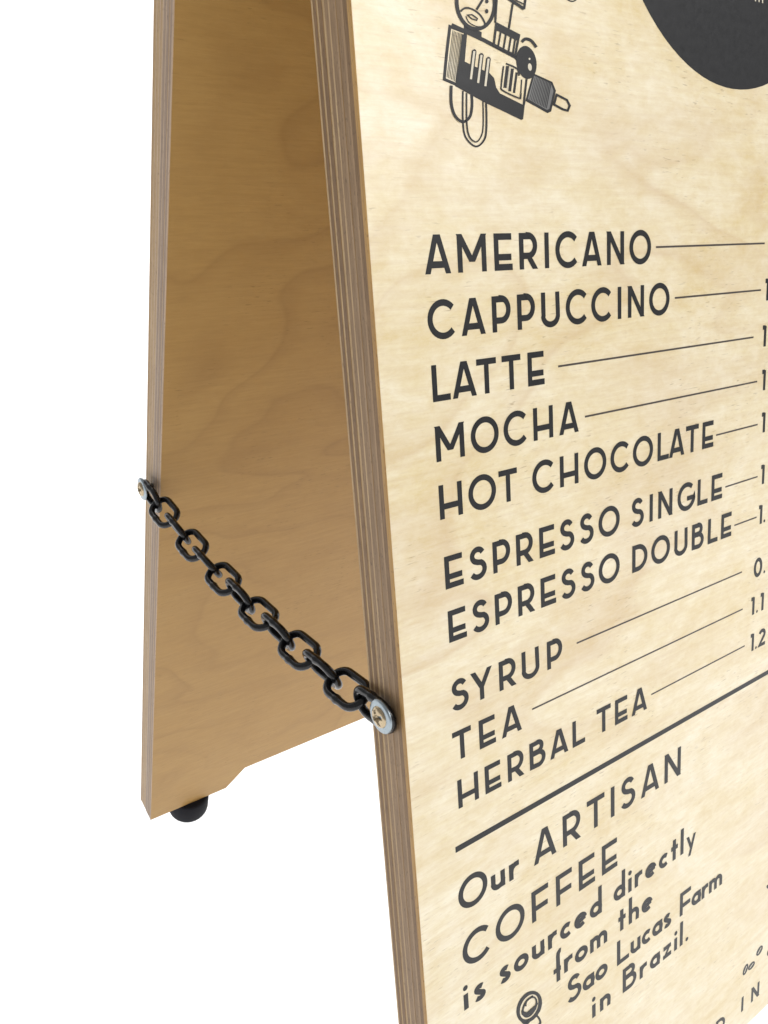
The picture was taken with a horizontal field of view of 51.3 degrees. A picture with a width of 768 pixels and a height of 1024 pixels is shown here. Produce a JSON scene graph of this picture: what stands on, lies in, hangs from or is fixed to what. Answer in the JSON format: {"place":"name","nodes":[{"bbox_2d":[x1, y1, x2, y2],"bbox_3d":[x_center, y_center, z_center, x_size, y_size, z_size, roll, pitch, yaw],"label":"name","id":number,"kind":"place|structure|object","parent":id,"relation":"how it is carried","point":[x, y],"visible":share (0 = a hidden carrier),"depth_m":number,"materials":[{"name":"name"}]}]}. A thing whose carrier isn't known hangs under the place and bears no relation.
{"place":"outdoors","nodes":[
{"label":"outdoors","id":0,"kind":"place"},
{"bbox_2d":[0,0,153,260],"bbox_3d":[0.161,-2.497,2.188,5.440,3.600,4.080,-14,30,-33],"label":"backdrop","id":1,"kind":"structure","parent":0,"point":[75,119],"depth_m":2.76,"materials":[{"name":"white plastic"}]},
{"bbox_2d":[0,252,767,1023],"bbox_3d":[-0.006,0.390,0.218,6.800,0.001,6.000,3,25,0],"label":"ground","id":2,"kind":"structure","parent":0,"point":[256,892],"depth_m":0.59,"materials":[{"name":"white plastic"}]},
{"bbox_2d":[137,0,767,1023],"bbox_3d":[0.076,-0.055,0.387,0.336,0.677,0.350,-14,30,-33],"label":"sandwich board","id":3,"kind":"object","parent":2,"relation":"on","point":[453,488],"visible":1,"depth_m":0.29,"materials":[{"name":"brown wood"}]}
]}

